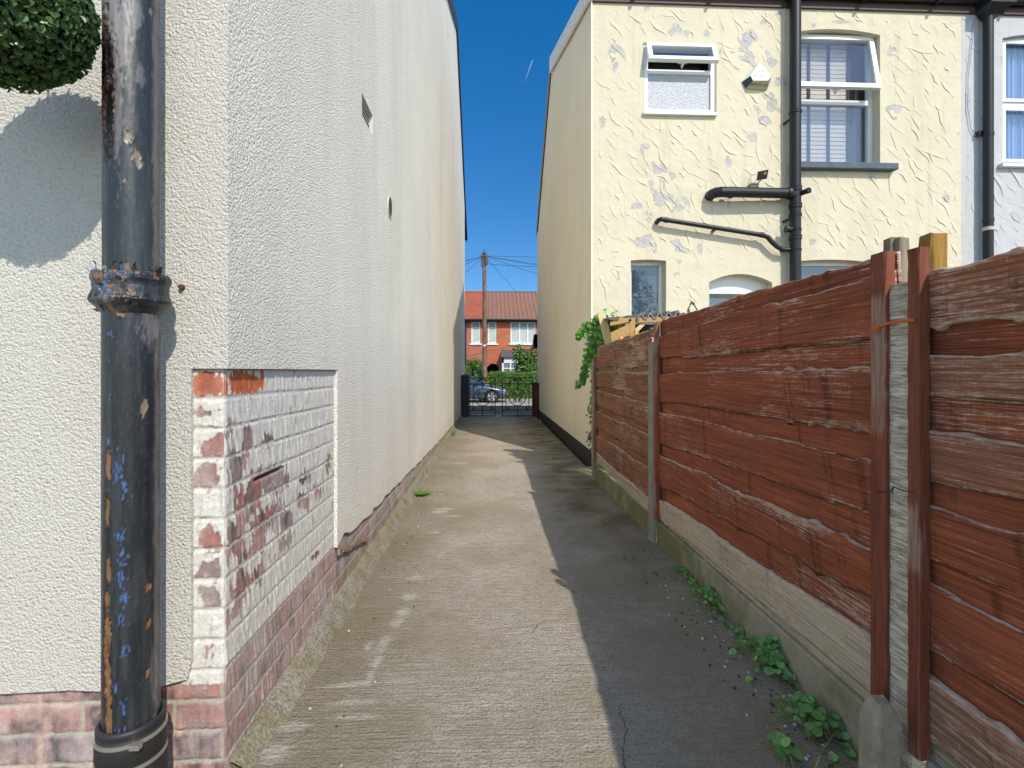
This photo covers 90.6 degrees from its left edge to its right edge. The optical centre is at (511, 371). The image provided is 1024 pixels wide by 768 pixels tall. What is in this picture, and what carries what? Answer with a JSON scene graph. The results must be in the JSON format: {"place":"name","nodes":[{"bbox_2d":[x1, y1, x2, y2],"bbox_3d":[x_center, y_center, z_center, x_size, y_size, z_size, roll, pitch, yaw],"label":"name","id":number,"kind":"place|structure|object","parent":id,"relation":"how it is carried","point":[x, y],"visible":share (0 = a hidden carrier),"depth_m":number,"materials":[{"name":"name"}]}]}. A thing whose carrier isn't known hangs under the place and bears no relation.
{"place":"outdoors","nodes":[
{"label":"outdoors","id":0,"kind":"place"},
{"bbox_2d":[469,405,531,413],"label":"road","id":1,"kind":"structure","parent":0,"point":[512,407],"depth_m":22.50,"materials":[{"name":"grey asphalt"}]},
{"bbox_2d":[469,398,531,403],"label":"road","id":2,"kind":"structure","parent":0,"point":[499,401],"depth_m":27.41,"materials":[{"name":"grey asphalt"}]},
{"bbox_2d":[469,375,507,402],"bbox_3d":[-2.312,0.918,27.073,4.202,1.510,1.925,0,0,-2],"label":"parked car","id":3,"kind":"object","parent":2,"relation":"on","point":[472,390],"visible":0.39,"depth_m":26.30,"materials":[{"name":"blue metal"}]},
{"bbox_2d":[453,0,578,290],"label":"sky","id":4,"kind":"structure","parent":0,"point":[506,47],"materials":[{"name":"blue"}]},
{"bbox_2d":[181,414,858,767],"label":"path","id":5,"kind":"structure","parent":0,"point":[535,627],"depth_m":1.99,"materials":[{"name":"concrete"}]},
{"bbox_2d":[229,415,462,767],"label":"mortar fillet","id":6,"kind":"object","parent":5,"relation":"on","point":[292,685],"visible":0.68,"depth_m":2.00,"materials":[{"name":"grey concrete"}]},
{"bbox_2d":[414,490,430,494],"bbox_3d":[-0.790,1.075,4.472,0.198,0.031,0.162,0,0,-2],"label":"dandelion rosette","id":7,"kind":"object","parent":5,"relation":"on","point":[424,492],"visible":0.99,"depth_m":4.49,"materials":[{"name":"green plant"}]},
{"bbox_2d":[298,485,848,767],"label":"grit","id":8,"kind":"object","parent":5,"relation":"on","point":[787,733],"visible":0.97,"depth_m":1.88,"materials":[{"name":"grey gravel"}]},
{"bbox_2d":[595,465,647,533],"bbox_3d":[0.902,1.048,4.205,0.052,0.205,1.788,0,0,-2],"label":"gravel board","id":9,"kind":"object","parent":5,"relation":"on","point":[635,510],"visible":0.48,"depth_m":4.05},
{"bbox_2d":[593,328,653,510],"bbox_3d":[0.906,0.340,4.206,0.107,1.261,1.775,0,0,-2],"label":"fence panel","id":10,"kind":"object","parent":9,"relation":"on","point":[620,413],"visible":0.92,"depth_m":4.03,"materials":[{"name":"brown wood"}]},
{"bbox_2d":[661,561,698,588],"bbox_3d":[0.918,1.063,2.697,0.163,0.076,0.383,0,0,-13],"label":"weed","id":11,"kind":"object","parent":5,"relation":"on","point":[688,578],"visible":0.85,"depth_m":2.66,"materials":[{"name":"green plant"}]},
{"bbox_2d":[690,586,741,638],"bbox_3d":[0.920,1.053,2.356,0.141,0.096,0.581,0,0,10],"label":"weed","id":12,"kind":"object","parent":5,"relation":"on","point":[710,594],"visible":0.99,"depth_m":2.34,"materials":[{"name":"green plant"}]},
{"bbox_2d":[725,617,743,638],"bbox_3d":[0.952,1.073,2.154,0.083,0.056,0.159,0,0,30],"label":"weed","id":13,"kind":"object","parent":5,"relation":"on","point":[739,629],"visible":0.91,"depth_m":2.12,"materials":[{"name":"green plant"}]},
{"bbox_2d":[657,520,864,751],"bbox_3d":[0.986,1.048,2.277,0.052,0.205,1.880,0,0,-2],"label":"gravel board","id":14,"kind":"object","parent":5,"relation":"on","point":[828,688],"visible":0.56,"depth_m":1.85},
{"bbox_2d":[653,251,901,702],"bbox_3d":[0.989,0.326,2.268,0.109,1.323,1.883,0,0,-2],"label":"fence panel","id":15,"kind":"object","parent":14,"relation":"on","point":[772,443],"visible":0.96,"depth_m":1.77,"materials":[{"name":"brown wood"}]},
{"bbox_2d":[728,633,801,699],"bbox_3d":[0.909,1.037,1.845,0.161,0.128,0.460,0,0,-2],"label":"weed","id":16,"kind":"object","parent":5,"relation":"on","point":[771,657],"visible":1,"depth_m":1.84,"materials":[{"name":"green plant"}]},
{"bbox_2d":[730,722,820,767],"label":"weed","id":17,"kind":"object","parent":5,"relation":"on","point":[781,742],"visible":1,"depth_m":1.44,"materials":[{"name":"green plant"}]},
{"bbox_2d":[756,693,855,766],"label":"weed","id":18,"kind":"object","parent":5,"relation":"on","point":[809,706],"visible":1,"depth_m":1.55,"materials":[{"name":"green plant"}]},
{"bbox_2d":[818,712,849,753],"bbox_3d":[0.978,1.068,1.530,0.114,0.066,0.232,0,0,23],"label":"weed","id":19,"kind":"object","parent":5,"relation":"on","point":[834,723],"visible":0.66,"depth_m":1.51,"materials":[{"name":"green plant"}]},
{"bbox_2d":[858,695,903,767],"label":"concrete stump","id":20,"kind":"object","parent":5,"relation":"on","point":[880,741],"visible":1,"depth_m":1.23,"materials":[{"name":"grey concrete"}]},
{"bbox_2d":[926,760,942,767],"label":"gravel board","id":21,"kind":"object","parent":5,"relation":"on","point":[932,764],"visible":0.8,"depth_m":1.22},
{"bbox_2d":[907,247,1023,767],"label":"fence panel","id":22,"kind":"object","parent":21,"relation":"on","point":[965,560],"visible":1,"depth_m":1.14,"materials":[{"name":"brown wood"}]},
{"bbox_2d":[510,398,587,466],"bbox_3d":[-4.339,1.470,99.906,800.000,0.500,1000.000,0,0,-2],"label":"ground","id":23,"kind":"structure","parent":0,"point":[586,465],"depth_m":8.21,"materials":[{"name":"grey concrete"}]},
{"bbox_2d":[0,0,466,767],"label":"rendered house","id":24,"kind":"structure","parent":23,"relation":"on","point":[312,218],"depth_m":1.42,"materials":[{"name":"paint"}]},
{"bbox_2d":[86,0,172,767],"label":"drainpipe","id":25,"kind":"object","parent":24,"relation":"attached to","point":[128,297],"visible":1,"depth_m":1.17,"materials":[{"name":"black metal"}]},
{"bbox_2d":[178,284,184,289],"bbox_3d":[-0.870,-0.222,1.339,0.016,0.016,0.022,0,0,-2],"label":"wall plug","id":26,"kind":"object","parent":24,"relation":"attached to","point":[181,286],"depth_m":1.33,"materials":[{"name":"red plastic"}]},
{"bbox_2d":[461,374,469,416],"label":"gate pier","id":27,"kind":"structure","parent":23,"relation":"on","point":[464,395],"depth_m":12.11,"materials":[{"name":"black metal"}]},
{"bbox_2d":[470,377,495,415],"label":"gate","id":28,"kind":"structure","parent":27,"relation":"attached to","point":[486,393],"depth_m":12.18,"materials":[{"name":"black metal"}]},
{"bbox_2d":[465,365,479,376],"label":"hedge","id":29,"kind":"object","parent":23,"relation":"on","point":[469,370],"visible":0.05,"depth_m":30.18,"materials":[{"name":"green plant"}]},
{"bbox_2d":[465,291,481,365],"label":"brick house","id":30,"kind":"structure","parent":23,"relation":"on","point":[473,324],"depth_m":34.96,"materials":[{"name":"red brick"}]},
{"bbox_2d":[469,322,481,344],"bbox_3d":[-2.496,-2.602,34.935,0.856,1.585,0.200,0,0,-2],"label":"window","id":31,"kind":"structure","parent":30,"relation":"in","point":[475,326],"depth_m":34.99,"materials":[{"name":"white glass"}]},
{"bbox_2d":[465,357,481,367],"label":"garden shrub","id":32,"kind":"object","parent":23,"relation":"on","point":[477,361],"visible":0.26,"depth_m":30.96,"materials":[{"name":"green plant"}]},
{"bbox_2d":[473,367,490,384],"bbox_3d":[-1.812,0.725,29.636,1.190,1.956,0.838,0,0,-2],"label":"garden shrub","id":33,"kind":"object","parent":23,"relation":"on","point":[479,372],"visible":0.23,"depth_m":29.53,"materials":[{"name":"green plant"}]},
{"bbox_2d":[469,404,531,405],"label":"kerb","id":34,"kind":"structure","parent":23,"relation":"on","point":[497,404],"depth_m":25.09,"materials":[{"name":"concrete"}]},
{"bbox_2d":[465,249,536,399],"bbox_3d":[0.950,-2.983,26.444,12.715,9.366,21.826,0,0,27],"label":"telegraph pole","id":35,"kind":"object","parent":23,"relation":"on","point":[484,259],"visible":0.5,"depth_m":28.76,"materials":[{"name":"brown wood"}]},
{"bbox_2d":[486,291,536,374],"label":"brick house","id":36,"kind":"structure","parent":23,"relation":"on","point":[511,319],"depth_m":35.12,"materials":[{"name":"red brick"}]},
{"bbox_2d":[487,322,497,344],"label":"window","id":37,"kind":"structure","parent":36,"relation":"in","point":[491,325],"depth_m":35.04,"materials":[{"name":"white glass"}]},
{"bbox_2d":[502,358,521,374],"bbox_3d":[0.195,0.439,34.641,1.772,2.722,0.799,0,0,-2],"label":"bay window","id":38,"kind":"structure","parent":36,"relation":"in","point":[507,363],"depth_m":34.24,"materials":[{"name":"white plastic"}]},
{"bbox_2d":[509,322,534,344],"bbox_3d":[0.762,-2.602,35.076,1.979,1.585,0.200,0,0,-2],"label":"window","id":39,"kind":"structure","parent":36,"relation":"in","point":[522,333],"depth_m":35.13,"materials":[{"name":"white plastic"}]},
{"bbox_2d":[487,371,536,398],"bbox_3d":[1.776,0.835,30.624,6.975,1.776,1.344,0,0,-2],"label":"hedge","id":40,"kind":"object","parent":23,"relation":"on","point":[499,376],"visible":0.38,"depth_m":30.07,"materials":[{"name":"green plant"}]},
{"bbox_2d":[511,344,536,374],"bbox_3d":[0.973,-0.035,32.266,2.086,3.472,1.702,0,0,-2],"label":"magnolia tree","id":41,"kind":"object","parent":23,"relation":"on","point":[526,361],"visible":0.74,"depth_m":31.97,"materials":[{"name":"green plant"}]},
{"bbox_2d":[532,382,538,418],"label":"gate pier","id":42,"kind":"structure","parent":23,"relation":"on","point":[535,399],"depth_m":12.19,"materials":[{"name":"brick"}]},
{"bbox_2d":[502,377,532,415],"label":"gate","id":43,"kind":"structure","parent":42,"relation":"attached to","point":[519,399],"depth_m":12.21,"materials":[{"name":"black metal"}]},
{"bbox_2d":[591,360,599,479],"bbox_3d":[0.865,0.542,5.142,0.108,1.315,0.087,0,0,-2],"label":"concrete post","id":44,"kind":"object","parent":23,"relation":"on","point":[593,471],"visible":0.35,"depth_m":5.12,"materials":[{"name":"grey concrete"}]},
{"bbox_2d":[575,308,617,450],"bbox_3d":[0.881,0.147,5.327,0.524,1.630,0.355,0,0,26],"label":"ivy","id":45,"kind":"object","parent":44,"relation":"attached to","point":[595,339],"visible":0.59,"depth_m":5.33,"materials":[{"name":"green plant"}]},
{"bbox_2d":[648,342,660,542],"bbox_3d":[0.944,0.507,3.264,0.113,1.385,0.095,0,0,-2],"label":"concrete post","id":46,"kind":"object","parent":23,"relation":"on","point":[652,529],"visible":0.41,"depth_m":3.24,"materials":[{"name":"grey concrete"}]},
{"bbox_2d":[532,0,1023,466],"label":"cream house","id":47,"kind":"structure","parent":23,"relation":"on","point":[655,109],"depth_m":6.02,"materials":[{"name":"paint"}]},
{"bbox_2d":[631,262,661,336],"bbox_3d":[1.591,-0.563,6.095,0.419,1.487,0.060,0,0,-2],"label":"window","id":48,"kind":"structure","parent":47,"relation":"in","point":[646,277],"depth_m":6.08,"materials":[{"name":"grey glass"}]},
{"bbox_2d":[643,42,718,116],"bbox_3d":[1.965,-3.421,6.042,0.879,0.856,0.471,0,0,-2],"label":"window","id":49,"kind":"structure","parent":47,"relation":"in","point":[669,90],"depth_m":5.97,"materials":[{"name":"white plastic"}]},
{"bbox_2d":[655,217,790,251],"bbox_3d":[2.489,-1.583,5.918,1.637,0.397,0.134,0,0,-2],"label":"waste pipe","id":50,"kind":"object","parent":47,"relation":"attached to","point":[767,237],"visible":0.98,"depth_m":5.87,"materials":[{"name":"black plastic"}]},
{"bbox_2d":[709,276,765,305],"bbox_3d":[2.692,-0.034,6.143,0.759,2.228,0.060,0,0,-2],"label":"window","id":51,"kind":"structure","parent":47,"relation":"in","point":[732,285],"depth_m":6.12,"materials":[{"name":"white plastic"}]},
{"bbox_2d":[742,61,770,89],"bbox_3d":[2.890,-3.491,5.936,0.358,0.342,0.090,0,0,-2],"label":"alarm box","id":52,"kind":"object","parent":47,"relation":"attached to","point":[758,76],"visible":1,"depth_m":5.93,"materials":[{"name":"white plastic"}]},
{"bbox_2d":[747,170,767,186],"bbox_3d":[2.862,-2.227,5.892,0.167,0.170,0.199,0,0,-2],"label":"solar light","id":53,"kind":"object","parent":47,"relation":"attached to","point":[762,175],"visible":0.84,"depth_m":5.84,"materials":[{"name":"black plastic"}]},
{"bbox_2d":[705,0,811,280],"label":"soil pipe","id":54,"kind":"object","parent":47,"relation":"attached to","point":[794,192],"visible":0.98,"depth_m":5.85,"materials":[{"name":"black plastic"}]},
{"bbox_2d":[781,8,784,187],"bbox_3d":[3.211,-3.272,5.993,0.053,2.199,0.010,0,0,-2],"label":"cable","id":55,"kind":"object","parent":47,"relation":"attached to","point":[782,96],"visible":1,"depth_m":5.99,"materials":[{"name":"black plastic"}]},
{"bbox_2d":[801,262,854,278],"bbox_3d":[3.811,-0.564,6.191,0.796,1.528,0.060,0,0,-2],"label":"window","id":56,"kind":"structure","parent":47,"relation":"in","point":[808,269],"depth_m":6.17,"materials":[{"name":"grey glass"}]},
{"bbox_2d":[801,34,898,171],"bbox_3d":[3.909,-3.264,6.286,1.275,1.815,0.680,0,0,-2],"label":"window","id":57,"kind":"structure","parent":47,"relation":"in","point":[830,85],"depth_m":6.26,"materials":[{"name":"white plastic"}]},
{"bbox_2d":[975,0,1013,259],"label":"downpipe","id":58,"kind":"object","parent":47,"relation":"attached to","point":[988,12],"visible":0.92,"depth_m":5.99,"materials":[{"name":"black plastic"}]},
{"bbox_2d":[889,282,926,767],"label":"concrete post","id":59,"kind":"object","parent":23,"relation":"on","point":[898,625],"visible":0.36,"depth_m":1.30,"materials":[{"name":"grey concrete"}]},
{"bbox_2d":[871,318,914,336],"bbox_3d":[0.974,-0.111,1.301,0.012,0.037,0.142,0,0,-5],"label":"string","id":60,"kind":"object","parent":59,"relation":"attached to","point":[877,327],"visible":1,"depth_m":1.31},
{"bbox_2d":[878,486,913,493],"bbox_3d":[0.973,0.307,1.292,0.012,0.030,0.115,0,0,-2],"label":"wire","id":61,"kind":"object","parent":59,"relation":"attached to","point":[892,488],"visible":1,"depth_m":1.29,"materials":[{"name":"black metal"}]},
{"bbox_2d":[962,14,1023,265],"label":"white house","id":62,"kind":"structure","parent":23,"relation":"on","point":[1009,145],"depth_m":6.12,"materials":[{"name":"paint"}]},
{"bbox_2d":[967,18,981,136],"bbox_3d":[5.563,-3.529,6.087,0.197,1.429,0.008,0,0,-2],"label":"cable","id":63,"kind":"object","parent":62,"relation":"attached to","point":[968,79],"visible":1,"depth_m":6.08,"materials":[{"name":"black plastic"}]},
{"bbox_2d":[998,38,1023,168],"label":"window","id":64,"kind":"structure","parent":62,"relation":"in","point":[1013,56],"depth_m":6.30,"materials":[{"name":"white plastic"}]},
{"label":"yard","id":65,"kind":"structure","parent":0,"visible":0},
{"bbox_2d":[592,310,685,341],"bbox_3d":[1.219,0.259,4.984,0.705,1.683,0.849,0,0,-2],"label":"lean to","id":66,"kind":"object","parent":65,"relation":"on","point":[627,326],"visible":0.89,"depth_m":4.59,"materials":[{"name":"brown wood"}]},
{"bbox_2d":[597,312,610,343],"bbox_3d":[0.998,-0.110,4.988,0.319,0.947,0.053,0,0,17],"label":"leaning plank","id":67,"kind":"object","parent":66,"relation":"on","point":[604,326],"visible":0.36,"depth_m":5.00,"materials":[{"name":"brown wood"}]},
{"bbox_2d":[687,301,697,312],"bbox_3d":[1.520,0.254,4.270,0.094,1.692,0.024,0,0,-2],"label":"clothes prop","id":68,"kind":"object","parent":65,"relation":"on","point":[688,309],"visible":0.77,"depth_m":4.26,"materials":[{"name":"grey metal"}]},
{"bbox_2d":[883,237,896,250],"bbox_3d":[1.131,0.251,1.510,0.030,1.298,0.032,0,0,-2],"label":"timber end","id":69,"kind":"object","parent":65,"relation":"on","point":[888,244],"visible":0.03,"depth_m":1.50,"materials":[{"name":"grey wood"}]},
{"bbox_2d":[895,237,909,282],"bbox_3d":[1.145,0.252,1.491,0.030,1.296,0.032,0,0,-2],"label":"timber end","id":70,"kind":"object","parent":65,"relation":"on","point":[902,245],"visible":0.03,"depth_m":1.48,"materials":[{"name":"brown wood"}]},
{"bbox_2d":[918,232,947,271],"bbox_3d":[1.224,0.301,1.474,0.052,1.398,0.052,0,0,-2],"label":"timber post","id":71,"kind":"object","parent":65,"relation":"on","point":[937,243],"visible":0.05,"depth_m":1.45,"materials":[{"name":"yellow wood"}]},
{"bbox_3d":[-1.072,-1.173,1.186,0.024,0.210,0.289,0,0,-2],"label":"bracket","id":72,"kind":"object","parent":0,"visible":0},
{"bbox_2d":[0,0,103,94],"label":"topiary ball","id":73,"kind":"object","parent":72,"relation":"hanging from","point":[47,44],"visible":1,"depth_m":1.05,"materials":[{"name":"green plant"}]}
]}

